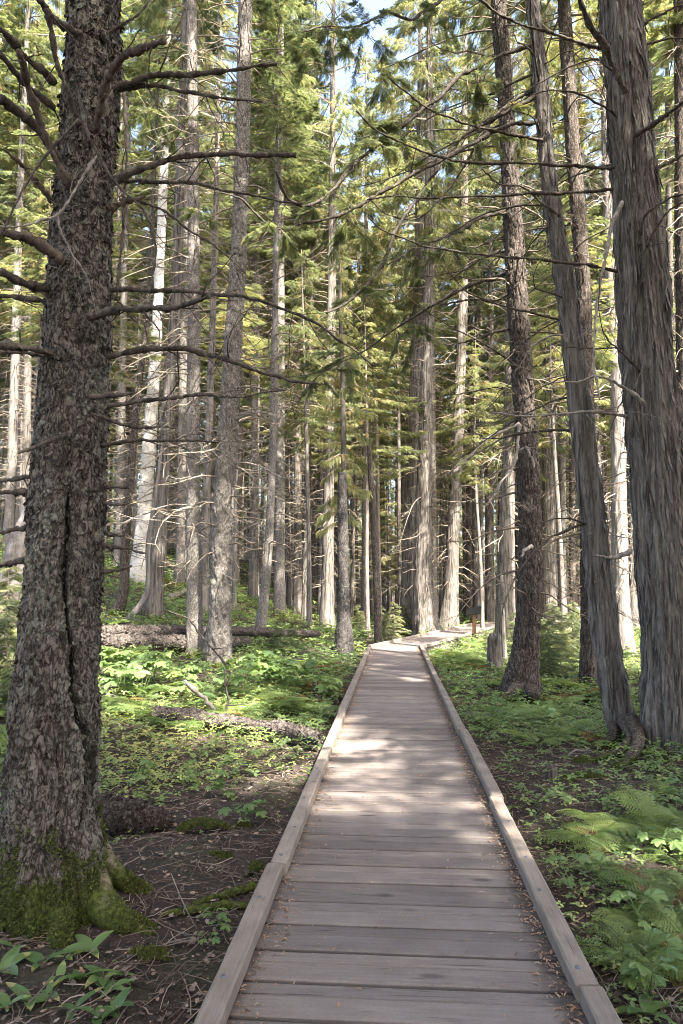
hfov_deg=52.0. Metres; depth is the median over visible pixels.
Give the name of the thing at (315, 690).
stump
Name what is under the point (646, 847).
fern
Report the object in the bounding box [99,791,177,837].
fallen log
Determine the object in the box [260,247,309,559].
forest conifer
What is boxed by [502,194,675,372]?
young cedar
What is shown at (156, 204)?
forest conifer
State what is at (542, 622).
evergreen sapling
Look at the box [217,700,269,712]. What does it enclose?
fern
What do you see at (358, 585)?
forest conifer
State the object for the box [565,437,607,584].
forest conifer
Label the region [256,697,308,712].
fern
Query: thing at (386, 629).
evergreen sapling
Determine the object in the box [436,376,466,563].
forest conifer
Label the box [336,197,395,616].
forest conifer
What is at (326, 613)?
forest conifer
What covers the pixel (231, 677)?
broad leaved shrub
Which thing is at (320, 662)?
fern
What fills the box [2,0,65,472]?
forest conifer
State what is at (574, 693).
fern
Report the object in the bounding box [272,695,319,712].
fern
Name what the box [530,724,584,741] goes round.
fern
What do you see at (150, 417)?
pale conifer
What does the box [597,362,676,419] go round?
young cedar
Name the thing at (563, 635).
evergreen sapling
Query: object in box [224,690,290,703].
fern
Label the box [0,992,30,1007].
lily plant
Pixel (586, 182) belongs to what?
forest conifer
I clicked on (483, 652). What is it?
fern
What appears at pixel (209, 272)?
forest conifer
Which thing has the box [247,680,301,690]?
fern
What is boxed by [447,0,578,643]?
grey cedar
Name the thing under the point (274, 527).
young cedar
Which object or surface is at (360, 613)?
evergreen sapling
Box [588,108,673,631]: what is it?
forest conifer
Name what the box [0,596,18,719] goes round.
evergreen sapling
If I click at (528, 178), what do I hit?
forest conifer
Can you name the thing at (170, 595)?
fallen log
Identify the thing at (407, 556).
cedar tree
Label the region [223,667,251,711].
fallen branch
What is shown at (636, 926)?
fern
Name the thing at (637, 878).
fern
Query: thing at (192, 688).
fallen branch
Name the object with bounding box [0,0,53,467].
forest conifer
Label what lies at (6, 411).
forest conifer
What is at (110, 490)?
forest conifer
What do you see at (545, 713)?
fern
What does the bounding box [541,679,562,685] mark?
fern
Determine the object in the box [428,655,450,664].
fern
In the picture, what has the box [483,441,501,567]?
forest conifer
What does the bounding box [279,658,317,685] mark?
broad leaved shrub
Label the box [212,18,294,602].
forest conifer
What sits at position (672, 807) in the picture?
broad leaved shrub
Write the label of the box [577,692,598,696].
fern
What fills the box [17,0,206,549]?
forest conifer
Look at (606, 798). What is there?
broad leaved shrub
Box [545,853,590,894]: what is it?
broad leaved shrub
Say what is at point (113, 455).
forest conifer
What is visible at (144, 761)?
broad leaved shrub
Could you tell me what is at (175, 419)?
forest conifer
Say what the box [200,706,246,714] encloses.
fern
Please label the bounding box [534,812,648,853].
fern
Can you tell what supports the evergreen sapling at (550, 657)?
on the ground at (40, 977)
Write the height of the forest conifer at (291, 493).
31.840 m
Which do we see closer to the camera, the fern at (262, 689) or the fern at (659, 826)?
the fern at (659, 826)
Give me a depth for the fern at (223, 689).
9.89 m
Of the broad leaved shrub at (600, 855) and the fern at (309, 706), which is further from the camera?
the fern at (309, 706)
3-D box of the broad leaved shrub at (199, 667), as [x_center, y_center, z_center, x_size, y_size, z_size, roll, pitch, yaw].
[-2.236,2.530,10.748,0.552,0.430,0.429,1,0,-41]
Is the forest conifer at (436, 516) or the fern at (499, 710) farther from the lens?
the forest conifer at (436, 516)
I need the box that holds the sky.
[0,0,674,590]
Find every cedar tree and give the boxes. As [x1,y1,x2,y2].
[346,0,502,635]
[356,2,490,635]
[405,0,535,627]
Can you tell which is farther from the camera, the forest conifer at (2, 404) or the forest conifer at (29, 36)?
the forest conifer at (2, 404)
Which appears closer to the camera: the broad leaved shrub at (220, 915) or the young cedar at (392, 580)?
the broad leaved shrub at (220, 915)
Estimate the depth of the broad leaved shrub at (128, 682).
9.78 m
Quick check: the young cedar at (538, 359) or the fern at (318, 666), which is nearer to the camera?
the fern at (318, 666)
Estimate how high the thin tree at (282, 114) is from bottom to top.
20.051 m
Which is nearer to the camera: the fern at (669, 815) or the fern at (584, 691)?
the fern at (669, 815)
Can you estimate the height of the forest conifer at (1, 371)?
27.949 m
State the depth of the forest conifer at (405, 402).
46.62 m
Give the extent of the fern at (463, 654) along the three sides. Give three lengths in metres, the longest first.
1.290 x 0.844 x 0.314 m
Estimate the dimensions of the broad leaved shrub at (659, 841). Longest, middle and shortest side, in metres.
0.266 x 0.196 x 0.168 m
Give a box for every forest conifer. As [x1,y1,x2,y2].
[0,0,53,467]
[0,0,59,255]
[0,0,59,513]
[0,0,62,550]
[0,0,121,508]
[0,4,32,179]
[0,13,60,468]
[0,35,59,524]
[0,64,55,438]
[0,120,38,497]
[0,159,13,520]
[0,188,39,510]
[0,305,10,518]
[0,310,35,426]
[0,354,9,523]
[0,363,9,529]
[0,364,8,444]
[0,366,8,521]
[0,387,7,530]
[0,409,8,497]
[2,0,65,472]
[7,257,132,386]
[15,0,142,423]
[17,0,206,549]
[46,64,135,386]
[106,145,137,529]
[106,415,115,540]
[107,0,173,568]
[108,375,147,473]
[109,223,160,539]
[109,321,159,529]
[109,322,159,524]
[109,389,159,525]
[110,217,159,522]
[112,94,173,551]
[115,193,139,333]
[127,130,225,551]
[128,0,316,613]
[128,3,233,586]
[130,96,227,534]
[133,38,178,549]
[134,0,231,566]
[139,295,160,529]
[156,88,227,520]
[157,308,217,548]
[163,5,250,562]
[199,102,314,584]
[200,157,269,528]
[200,198,269,505]
[200,336,222,513]
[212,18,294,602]
[219,28,309,576]
[219,303,259,560]
[229,0,327,609]
[229,0,342,617]
[241,391,250,560]
[243,291,291,553]
[244,210,293,571]
[247,402,303,545]
[260,0,334,613]
[260,0,357,580]
[260,215,324,591]
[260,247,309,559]
[265,424,323,511]
[271,0,355,620]
[271,0,397,631]
[290,162,408,607]
[292,162,342,596]
[292,408,310,558]
[299,70,353,600]
[303,460,312,539]
[310,416,355,559]
[311,221,384,611]
[311,266,360,608]
[313,119,406,625]
[321,48,409,625]
[321,166,360,606]
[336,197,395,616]
[347,297,402,606]
[348,401,373,587]
[354,68,439,615]
[355,455,379,607]
[361,127,455,595]
[361,239,403,612]
[373,272,409,559]
[375,379,409,608]
[383,226,498,588]
[387,412,401,606]
[391,377,446,593]
[392,29,469,615]
[400,222,462,580]
[401,344,453,611]
[435,84,503,616]
[436,103,500,619]
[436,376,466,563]
[437,359,466,608]
[441,156,505,613]
[445,254,497,556]
[455,189,503,586]
[458,34,525,621]
[474,24,605,598]
[480,174,542,594]
[482,170,541,450]
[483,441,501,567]
[496,373,516,610]
[497,17,593,612]
[500,0,603,625]
[524,36,593,618]
[527,0,632,595]
[528,77,609,595]
[534,362,541,499]
[556,87,611,570]
[556,229,579,611]
[557,281,610,555]
[565,149,626,591]
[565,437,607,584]
[565,437,610,603]
[566,461,580,605]
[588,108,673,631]
[589,29,675,525]
[590,112,627,508]
[596,345,627,530]
[599,2,675,594]
[643,0,675,366]
[646,23,674,268]
[656,64,674,261]
[671,59,675,327]
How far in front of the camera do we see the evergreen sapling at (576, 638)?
17.60 m
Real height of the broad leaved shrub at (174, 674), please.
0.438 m
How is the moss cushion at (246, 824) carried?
on the ground at (40, 977)
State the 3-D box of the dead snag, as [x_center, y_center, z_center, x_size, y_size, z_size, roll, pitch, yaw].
[0.011,1.619,19.499,1.276,5.151,3.134,0,-6,0]
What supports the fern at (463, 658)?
on the ground at (40, 977)
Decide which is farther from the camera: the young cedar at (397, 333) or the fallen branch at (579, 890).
the young cedar at (397, 333)
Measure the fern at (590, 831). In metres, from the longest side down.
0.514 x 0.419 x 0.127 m
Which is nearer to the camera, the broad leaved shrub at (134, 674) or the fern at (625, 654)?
the broad leaved shrub at (134, 674)
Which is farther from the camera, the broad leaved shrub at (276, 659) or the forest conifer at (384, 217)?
the forest conifer at (384, 217)
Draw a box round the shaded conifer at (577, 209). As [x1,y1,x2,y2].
[431,0,682,689]
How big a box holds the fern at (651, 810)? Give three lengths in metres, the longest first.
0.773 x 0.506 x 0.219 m
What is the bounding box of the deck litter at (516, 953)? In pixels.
[232,648,583,1023]
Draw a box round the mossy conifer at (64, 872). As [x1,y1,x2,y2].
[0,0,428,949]
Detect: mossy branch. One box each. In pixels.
[160,899,248,916]
[191,881,257,905]
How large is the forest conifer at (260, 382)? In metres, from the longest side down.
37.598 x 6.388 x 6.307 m
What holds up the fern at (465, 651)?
on the ground at (40, 977)
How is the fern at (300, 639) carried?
on the ground at (40, 977)
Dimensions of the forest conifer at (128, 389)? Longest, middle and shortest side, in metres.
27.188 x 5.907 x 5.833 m
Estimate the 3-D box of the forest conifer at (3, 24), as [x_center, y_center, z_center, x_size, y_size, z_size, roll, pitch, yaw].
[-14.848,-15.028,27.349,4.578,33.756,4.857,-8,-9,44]
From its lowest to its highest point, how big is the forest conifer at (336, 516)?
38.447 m
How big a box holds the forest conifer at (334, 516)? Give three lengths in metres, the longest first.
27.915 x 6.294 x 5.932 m
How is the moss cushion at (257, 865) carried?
on the ground at (40, 977)
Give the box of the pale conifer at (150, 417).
[106,0,215,583]
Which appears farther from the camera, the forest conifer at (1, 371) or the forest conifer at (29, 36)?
the forest conifer at (1, 371)
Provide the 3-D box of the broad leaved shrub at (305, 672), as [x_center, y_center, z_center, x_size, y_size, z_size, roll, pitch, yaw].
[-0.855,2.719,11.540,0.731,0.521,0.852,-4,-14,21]
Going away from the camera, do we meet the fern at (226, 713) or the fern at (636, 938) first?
the fern at (636, 938)
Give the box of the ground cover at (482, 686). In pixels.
[0,528,682,1023]
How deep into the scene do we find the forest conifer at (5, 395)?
48.20 m
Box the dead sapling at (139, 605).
[125,442,162,618]
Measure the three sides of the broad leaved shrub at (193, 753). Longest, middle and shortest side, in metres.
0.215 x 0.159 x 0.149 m
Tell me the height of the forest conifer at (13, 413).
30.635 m
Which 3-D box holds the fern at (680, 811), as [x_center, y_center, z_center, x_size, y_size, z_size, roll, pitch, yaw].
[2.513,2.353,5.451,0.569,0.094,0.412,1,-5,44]
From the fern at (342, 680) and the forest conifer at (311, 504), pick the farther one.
the forest conifer at (311, 504)
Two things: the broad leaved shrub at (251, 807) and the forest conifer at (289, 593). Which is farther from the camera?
the forest conifer at (289, 593)
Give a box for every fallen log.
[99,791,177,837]
[101,623,321,637]
[101,631,251,651]
[150,705,323,745]
[166,589,185,599]
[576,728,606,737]
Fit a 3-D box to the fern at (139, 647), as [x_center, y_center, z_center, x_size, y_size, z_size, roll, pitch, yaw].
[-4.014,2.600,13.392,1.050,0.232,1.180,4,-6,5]
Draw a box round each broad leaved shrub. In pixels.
[99,646,122,676]
[100,661,150,696]
[102,644,133,677]
[102,656,126,668]
[102,660,128,687]
[110,666,138,696]
[123,655,158,682]
[124,657,167,695]
[125,769,149,782]
[127,648,173,684]
[138,757,161,780]
[139,660,171,692]
[157,667,201,693]
[163,661,205,681]
[167,744,189,757]
[168,674,222,707]
[181,762,195,786]
[184,661,210,682]
[190,747,207,760]
[193,778,225,797]
[197,771,217,783]
[198,930,219,946]
[200,907,227,921]
[202,728,227,745]
[205,785,236,797]
[208,918,231,936]
[210,769,227,795]
[214,660,267,700]
[217,671,259,698]
[218,804,254,819]
[220,753,235,769]
[225,650,273,682]
[234,799,261,818]
[235,800,267,823]
[249,658,296,683]
[253,649,283,680]
[261,654,296,663]
[262,659,304,682]
[262,661,301,685]
[270,666,299,689]
[273,661,309,685]
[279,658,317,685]
[304,671,343,699]
[537,705,556,723]
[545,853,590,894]
[580,878,633,910]
[590,850,623,870]
[599,794,636,815]
[606,949,651,996]
[609,888,667,931]
[618,961,677,997]
[621,955,669,996]
[624,928,682,961]
[637,827,682,856]
[650,837,682,854]
[664,777,682,807]
[665,792,682,800]
[669,797,682,810]
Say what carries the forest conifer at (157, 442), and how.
on the ground at (40, 977)
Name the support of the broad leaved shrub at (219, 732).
on the ground at (40, 977)
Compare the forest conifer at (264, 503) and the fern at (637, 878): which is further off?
the forest conifer at (264, 503)
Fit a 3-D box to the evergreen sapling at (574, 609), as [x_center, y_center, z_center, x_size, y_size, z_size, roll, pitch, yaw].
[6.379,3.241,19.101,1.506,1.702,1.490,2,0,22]
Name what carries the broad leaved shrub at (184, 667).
on the ground at (40, 977)
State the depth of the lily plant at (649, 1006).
2.97 m
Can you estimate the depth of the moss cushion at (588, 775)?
6.53 m
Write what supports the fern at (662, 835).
on the ground at (40, 977)
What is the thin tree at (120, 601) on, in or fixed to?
on the ground at (40, 977)
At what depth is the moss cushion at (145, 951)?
3.37 m
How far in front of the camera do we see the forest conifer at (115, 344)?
48.56 m
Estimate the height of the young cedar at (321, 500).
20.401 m
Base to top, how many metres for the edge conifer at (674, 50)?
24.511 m
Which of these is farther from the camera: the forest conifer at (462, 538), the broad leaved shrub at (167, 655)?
the forest conifer at (462, 538)
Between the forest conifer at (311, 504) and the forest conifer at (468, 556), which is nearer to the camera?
the forest conifer at (468, 556)
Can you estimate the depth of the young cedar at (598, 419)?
26.04 m
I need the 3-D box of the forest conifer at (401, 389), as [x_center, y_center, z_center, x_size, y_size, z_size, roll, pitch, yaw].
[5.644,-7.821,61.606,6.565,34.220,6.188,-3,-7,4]
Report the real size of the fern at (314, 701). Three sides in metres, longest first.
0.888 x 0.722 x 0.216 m
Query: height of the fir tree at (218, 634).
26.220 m
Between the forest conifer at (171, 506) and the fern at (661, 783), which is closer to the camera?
the fern at (661, 783)
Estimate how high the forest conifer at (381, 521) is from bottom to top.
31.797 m
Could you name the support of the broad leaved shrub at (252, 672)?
on the ground at (40, 977)
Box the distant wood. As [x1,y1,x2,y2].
[0,392,611,601]
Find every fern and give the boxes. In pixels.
[0,727,7,748]
[0,739,6,754]
[100,697,155,713]
[101,619,127,624]
[103,696,138,714]
[107,695,162,705]
[111,686,164,696]
[123,646,148,652]
[123,700,200,720]
[127,681,181,694]
[132,716,206,730]
[136,645,151,650]
[170,599,185,607]
[186,682,244,702]
[192,686,239,706]
[200,705,272,718]
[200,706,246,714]
[201,709,271,733]
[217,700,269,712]
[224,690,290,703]
[238,684,293,697]
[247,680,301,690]
[250,683,291,695]
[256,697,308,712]
[256,697,309,710]
[258,678,288,685]
[267,641,295,649]
[267,695,307,706]
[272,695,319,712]
[282,700,339,721]
[283,675,304,691]
[285,638,312,642]
[286,674,324,687]
[289,677,350,685]
[289,680,326,693]
[297,699,333,707]
[298,660,338,667]
[300,682,345,694]
[300,685,344,697]
[302,664,330,670]
[311,625,325,630]
[319,662,342,670]
[428,648,454,655]
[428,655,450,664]
[441,661,483,668]
[446,655,484,663]
[446,663,486,670]
[448,653,486,667]
[450,653,479,669]
[452,661,482,664]
[453,649,477,656]
[467,656,507,665]
[471,706,544,726]
[472,704,543,711]
[473,649,486,660]
[474,707,531,726]
[476,696,520,709]
[481,679,501,684]
[485,717,527,725]
[492,729,567,746]
[522,709,580,723]
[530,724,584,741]
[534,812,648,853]
[537,717,596,729]
[540,692,600,702]
[540,695,583,712]
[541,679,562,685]
[542,695,584,712]
[548,680,596,690]
[557,808,629,829]
[565,856,624,888]
[567,688,598,696]
[572,692,601,702]
[573,825,640,854]
[574,730,619,749]
[575,915,682,991]
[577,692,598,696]
[590,866,682,921]
[592,906,673,947]
[600,827,668,854]
[601,691,639,705]
[606,943,682,989]
[607,862,682,907]
[609,785,682,844]
[623,651,638,656]
[623,810,682,823]
[623,813,682,852]
[627,890,681,925]
[630,849,682,870]
[630,901,682,973]
[631,802,682,818]
[631,911,682,940]
[635,868,682,895]
[639,879,682,919]
[646,778,682,802]
[648,830,682,854]
[648,932,682,992]
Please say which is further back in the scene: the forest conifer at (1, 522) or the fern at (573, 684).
the forest conifer at (1, 522)
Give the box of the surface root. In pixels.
[551,786,588,797]
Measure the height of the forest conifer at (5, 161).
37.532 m
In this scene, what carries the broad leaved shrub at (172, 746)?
on the ground at (40, 977)
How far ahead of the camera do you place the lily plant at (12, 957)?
3.27 m
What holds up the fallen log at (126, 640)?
on the ground at (40, 977)
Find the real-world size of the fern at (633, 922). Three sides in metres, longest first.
0.486 x 0.318 x 0.120 m
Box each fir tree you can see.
[109,0,274,657]
[138,0,321,668]
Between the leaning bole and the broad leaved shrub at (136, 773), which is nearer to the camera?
the broad leaved shrub at (136, 773)
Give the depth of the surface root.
6.07 m
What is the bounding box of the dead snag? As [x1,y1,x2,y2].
[320,472,359,659]
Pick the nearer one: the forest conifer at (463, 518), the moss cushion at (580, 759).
the moss cushion at (580, 759)
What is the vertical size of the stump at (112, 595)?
0.399 m
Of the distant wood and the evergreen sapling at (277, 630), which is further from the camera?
the distant wood
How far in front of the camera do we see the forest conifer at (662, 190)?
33.82 m
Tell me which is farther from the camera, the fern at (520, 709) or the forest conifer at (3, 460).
the forest conifer at (3, 460)
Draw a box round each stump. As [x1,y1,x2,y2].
[107,592,113,602]
[311,682,319,698]
[486,630,504,671]
[545,761,557,781]
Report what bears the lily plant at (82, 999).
on the ground at (40, 977)
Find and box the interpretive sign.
[466,606,481,640]
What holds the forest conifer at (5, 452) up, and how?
on the ground at (40, 977)
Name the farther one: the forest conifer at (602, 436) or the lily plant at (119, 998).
the forest conifer at (602, 436)
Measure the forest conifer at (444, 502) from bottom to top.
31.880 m
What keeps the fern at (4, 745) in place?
on the ground at (40, 977)
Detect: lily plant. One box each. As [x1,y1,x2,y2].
[0,940,30,948]
[0,944,31,975]
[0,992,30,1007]
[6,982,51,1010]
[26,950,74,971]
[41,980,59,1001]
[46,961,65,983]
[52,969,119,987]
[54,951,82,960]
[56,986,103,1019]
[63,930,113,958]
[74,1005,119,1023]
[84,965,134,988]
[91,986,133,1019]
[94,979,134,999]
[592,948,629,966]
[615,994,672,1022]
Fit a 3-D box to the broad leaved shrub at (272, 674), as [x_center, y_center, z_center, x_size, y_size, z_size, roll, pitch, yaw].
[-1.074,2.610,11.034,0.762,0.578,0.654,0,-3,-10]
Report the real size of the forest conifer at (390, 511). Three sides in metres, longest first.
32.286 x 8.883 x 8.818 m
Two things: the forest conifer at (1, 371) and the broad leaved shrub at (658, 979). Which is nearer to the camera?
the broad leaved shrub at (658, 979)
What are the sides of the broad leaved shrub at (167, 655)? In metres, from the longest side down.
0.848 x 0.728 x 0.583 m
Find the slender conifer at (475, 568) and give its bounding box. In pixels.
[438,72,502,623]
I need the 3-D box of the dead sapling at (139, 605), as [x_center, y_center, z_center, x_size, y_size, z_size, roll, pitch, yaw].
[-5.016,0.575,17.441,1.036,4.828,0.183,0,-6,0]
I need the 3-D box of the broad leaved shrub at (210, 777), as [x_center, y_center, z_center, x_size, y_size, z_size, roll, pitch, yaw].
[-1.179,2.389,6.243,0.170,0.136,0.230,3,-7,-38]
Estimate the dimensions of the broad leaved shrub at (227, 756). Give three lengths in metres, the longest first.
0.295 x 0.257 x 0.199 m
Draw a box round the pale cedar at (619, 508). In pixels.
[521,0,672,655]
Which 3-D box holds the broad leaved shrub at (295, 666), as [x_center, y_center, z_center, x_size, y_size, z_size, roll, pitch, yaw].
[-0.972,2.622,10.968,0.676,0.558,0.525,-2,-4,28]
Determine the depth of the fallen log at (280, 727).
8.20 m
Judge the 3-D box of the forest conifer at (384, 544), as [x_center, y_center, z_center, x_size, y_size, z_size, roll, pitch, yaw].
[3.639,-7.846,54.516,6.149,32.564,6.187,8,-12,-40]
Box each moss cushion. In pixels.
[127,944,171,963]
[174,816,236,833]
[207,849,234,858]
[235,819,252,827]
[248,859,264,875]
[560,771,612,782]
[571,756,593,763]
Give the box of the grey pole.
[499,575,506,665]
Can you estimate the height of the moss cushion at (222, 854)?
0.057 m
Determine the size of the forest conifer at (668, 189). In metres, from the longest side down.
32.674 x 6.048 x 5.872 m
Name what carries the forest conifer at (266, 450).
on the ground at (40, 977)
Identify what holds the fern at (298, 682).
on the ground at (40, 977)
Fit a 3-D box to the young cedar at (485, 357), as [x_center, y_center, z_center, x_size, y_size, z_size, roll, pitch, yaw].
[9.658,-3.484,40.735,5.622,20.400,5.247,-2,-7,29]
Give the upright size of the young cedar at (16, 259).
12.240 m
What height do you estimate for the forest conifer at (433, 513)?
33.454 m
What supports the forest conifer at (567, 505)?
on the ground at (40, 977)
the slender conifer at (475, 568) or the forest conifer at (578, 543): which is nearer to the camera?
the slender conifer at (475, 568)
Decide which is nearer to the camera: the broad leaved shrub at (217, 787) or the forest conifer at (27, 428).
the broad leaved shrub at (217, 787)
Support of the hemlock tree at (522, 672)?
on the ground at (40, 977)
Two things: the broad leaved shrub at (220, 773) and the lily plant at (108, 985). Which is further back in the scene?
the broad leaved shrub at (220, 773)
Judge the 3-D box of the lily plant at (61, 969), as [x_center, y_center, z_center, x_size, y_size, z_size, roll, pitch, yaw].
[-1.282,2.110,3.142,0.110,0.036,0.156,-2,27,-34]
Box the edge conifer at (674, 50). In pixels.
[588,0,682,590]
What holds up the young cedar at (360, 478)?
on the ground at (40, 977)
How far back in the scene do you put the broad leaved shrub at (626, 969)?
3.09 m
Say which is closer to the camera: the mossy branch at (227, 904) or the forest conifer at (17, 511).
the mossy branch at (227, 904)
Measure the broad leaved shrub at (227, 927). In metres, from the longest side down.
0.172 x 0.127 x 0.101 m
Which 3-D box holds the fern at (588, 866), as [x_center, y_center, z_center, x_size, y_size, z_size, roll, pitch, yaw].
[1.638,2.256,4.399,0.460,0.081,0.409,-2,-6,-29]
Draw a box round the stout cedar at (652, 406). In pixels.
[314,0,682,760]
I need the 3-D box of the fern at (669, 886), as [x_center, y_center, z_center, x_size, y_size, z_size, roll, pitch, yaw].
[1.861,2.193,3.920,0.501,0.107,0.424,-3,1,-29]
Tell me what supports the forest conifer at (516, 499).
on the ground at (40, 977)
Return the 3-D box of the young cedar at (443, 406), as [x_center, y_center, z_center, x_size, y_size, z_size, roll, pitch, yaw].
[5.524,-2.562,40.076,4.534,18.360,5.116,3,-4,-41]
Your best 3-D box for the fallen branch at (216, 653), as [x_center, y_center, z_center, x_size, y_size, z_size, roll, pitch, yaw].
[-2.164,2.167,10.959,1.212,1.293,0.273,0,-6,0]
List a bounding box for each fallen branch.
[127,933,209,960]
[140,839,211,917]
[152,873,200,943]
[164,609,238,685]
[183,680,216,709]
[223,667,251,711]
[552,862,597,896]
[568,749,592,756]
[638,979,682,1008]
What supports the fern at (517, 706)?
on the ground at (40, 977)
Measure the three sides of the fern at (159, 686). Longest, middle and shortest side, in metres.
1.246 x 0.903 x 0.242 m
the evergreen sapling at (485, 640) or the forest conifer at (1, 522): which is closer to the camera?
the evergreen sapling at (485, 640)
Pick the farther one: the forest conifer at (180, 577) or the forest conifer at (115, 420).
the forest conifer at (115, 420)
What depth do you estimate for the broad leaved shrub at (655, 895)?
3.71 m
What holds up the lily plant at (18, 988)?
on the ground at (40, 977)
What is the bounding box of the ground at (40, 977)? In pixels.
[0,537,682,1023]
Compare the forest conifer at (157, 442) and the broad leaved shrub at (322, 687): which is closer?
the broad leaved shrub at (322, 687)
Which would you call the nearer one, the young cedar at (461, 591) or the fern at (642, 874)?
the fern at (642, 874)
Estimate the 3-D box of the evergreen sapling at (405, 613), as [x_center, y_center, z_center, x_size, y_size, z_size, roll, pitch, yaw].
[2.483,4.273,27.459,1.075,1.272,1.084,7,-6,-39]
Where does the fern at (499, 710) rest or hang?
on the ground at (40, 977)
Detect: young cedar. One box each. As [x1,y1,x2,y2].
[0,180,52,435]
[14,225,163,387]
[106,410,135,522]
[111,219,166,544]
[132,251,206,567]
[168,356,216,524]
[183,256,287,608]
[239,296,324,503]
[243,213,306,585]
[246,249,354,629]
[259,492,293,549]
[291,235,356,616]
[300,305,428,636]
[310,245,377,538]
[314,317,374,499]
[345,250,410,617]
[355,243,410,619]
[355,457,403,623]
[360,216,438,615]
[386,551,394,604]
[403,311,485,615]
[433,330,503,627]
[458,552,462,609]
[468,282,557,433]
[477,325,572,498]
[488,237,609,629]
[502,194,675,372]
[575,538,579,582]
[594,333,675,444]
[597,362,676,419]
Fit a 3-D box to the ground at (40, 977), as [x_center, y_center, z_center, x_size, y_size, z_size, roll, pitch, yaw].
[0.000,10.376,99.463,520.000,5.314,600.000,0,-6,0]
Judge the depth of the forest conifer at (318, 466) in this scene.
45.40 m
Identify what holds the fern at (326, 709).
on the ground at (40, 977)
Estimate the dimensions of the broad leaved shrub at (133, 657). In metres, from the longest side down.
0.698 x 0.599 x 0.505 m
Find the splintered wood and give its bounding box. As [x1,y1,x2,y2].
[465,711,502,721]
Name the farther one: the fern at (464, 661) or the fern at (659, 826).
the fern at (464, 661)
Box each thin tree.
[105,53,212,616]
[215,0,341,639]
[367,445,381,643]
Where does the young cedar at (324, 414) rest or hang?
on the ground at (40, 977)
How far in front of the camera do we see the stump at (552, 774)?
6.55 m
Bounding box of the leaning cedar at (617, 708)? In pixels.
[221,0,645,769]
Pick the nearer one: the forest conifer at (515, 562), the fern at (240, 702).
the fern at (240, 702)
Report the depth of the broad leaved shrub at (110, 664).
10.29 m
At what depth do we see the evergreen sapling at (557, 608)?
19.92 m
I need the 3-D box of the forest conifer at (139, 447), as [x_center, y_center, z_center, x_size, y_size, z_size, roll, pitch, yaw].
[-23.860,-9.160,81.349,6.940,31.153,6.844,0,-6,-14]
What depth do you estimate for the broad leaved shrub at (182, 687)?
8.92 m
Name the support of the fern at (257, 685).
on the ground at (40, 977)
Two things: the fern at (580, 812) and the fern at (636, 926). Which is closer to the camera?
the fern at (636, 926)
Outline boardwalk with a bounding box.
[193,620,622,1023]
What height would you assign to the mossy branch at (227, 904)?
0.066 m
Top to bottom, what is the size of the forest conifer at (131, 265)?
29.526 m
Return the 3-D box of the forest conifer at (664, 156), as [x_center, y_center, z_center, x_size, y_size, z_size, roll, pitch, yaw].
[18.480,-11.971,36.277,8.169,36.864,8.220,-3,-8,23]
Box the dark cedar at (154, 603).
[106,0,281,620]
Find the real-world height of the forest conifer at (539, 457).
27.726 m
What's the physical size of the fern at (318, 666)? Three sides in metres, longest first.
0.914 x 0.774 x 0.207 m
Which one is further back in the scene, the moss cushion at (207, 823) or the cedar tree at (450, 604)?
the cedar tree at (450, 604)
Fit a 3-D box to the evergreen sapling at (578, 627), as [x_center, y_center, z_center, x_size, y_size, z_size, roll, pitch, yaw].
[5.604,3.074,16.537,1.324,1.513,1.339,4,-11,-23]
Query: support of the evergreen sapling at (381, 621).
on the ground at (40, 977)
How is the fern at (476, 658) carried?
on the ground at (40, 977)
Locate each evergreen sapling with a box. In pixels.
[0,557,22,675]
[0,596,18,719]
[265,621,292,655]
[282,623,301,652]
[351,605,370,634]
[353,617,371,642]
[370,606,393,638]
[373,613,397,641]
[382,602,411,639]
[391,605,411,635]
[477,630,490,649]
[506,612,515,653]
[507,624,514,652]
[539,617,565,664]
[539,619,577,680]
[539,632,556,671]
[540,609,579,676]
[541,600,578,651]
[550,601,580,652]
[551,612,580,665]
[565,617,580,663]
[589,672,601,707]
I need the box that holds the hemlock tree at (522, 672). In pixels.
[282,0,614,703]
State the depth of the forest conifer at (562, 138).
49.38 m
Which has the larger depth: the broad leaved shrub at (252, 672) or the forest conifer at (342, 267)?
the forest conifer at (342, 267)
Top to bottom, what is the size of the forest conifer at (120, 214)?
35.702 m
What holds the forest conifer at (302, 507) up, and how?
on the ground at (40, 977)
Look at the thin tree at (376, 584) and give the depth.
21.41 m
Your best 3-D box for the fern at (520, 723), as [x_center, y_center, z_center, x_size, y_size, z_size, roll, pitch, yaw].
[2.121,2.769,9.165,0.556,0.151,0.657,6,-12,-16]
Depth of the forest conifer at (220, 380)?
52.53 m
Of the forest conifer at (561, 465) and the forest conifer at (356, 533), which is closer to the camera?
the forest conifer at (561, 465)
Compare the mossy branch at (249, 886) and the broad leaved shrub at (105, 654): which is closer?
the mossy branch at (249, 886)
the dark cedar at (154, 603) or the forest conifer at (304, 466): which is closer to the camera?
the dark cedar at (154, 603)
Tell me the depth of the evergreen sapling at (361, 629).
24.05 m
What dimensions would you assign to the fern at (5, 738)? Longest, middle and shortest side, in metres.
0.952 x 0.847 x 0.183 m
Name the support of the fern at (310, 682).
on the ground at (40, 977)

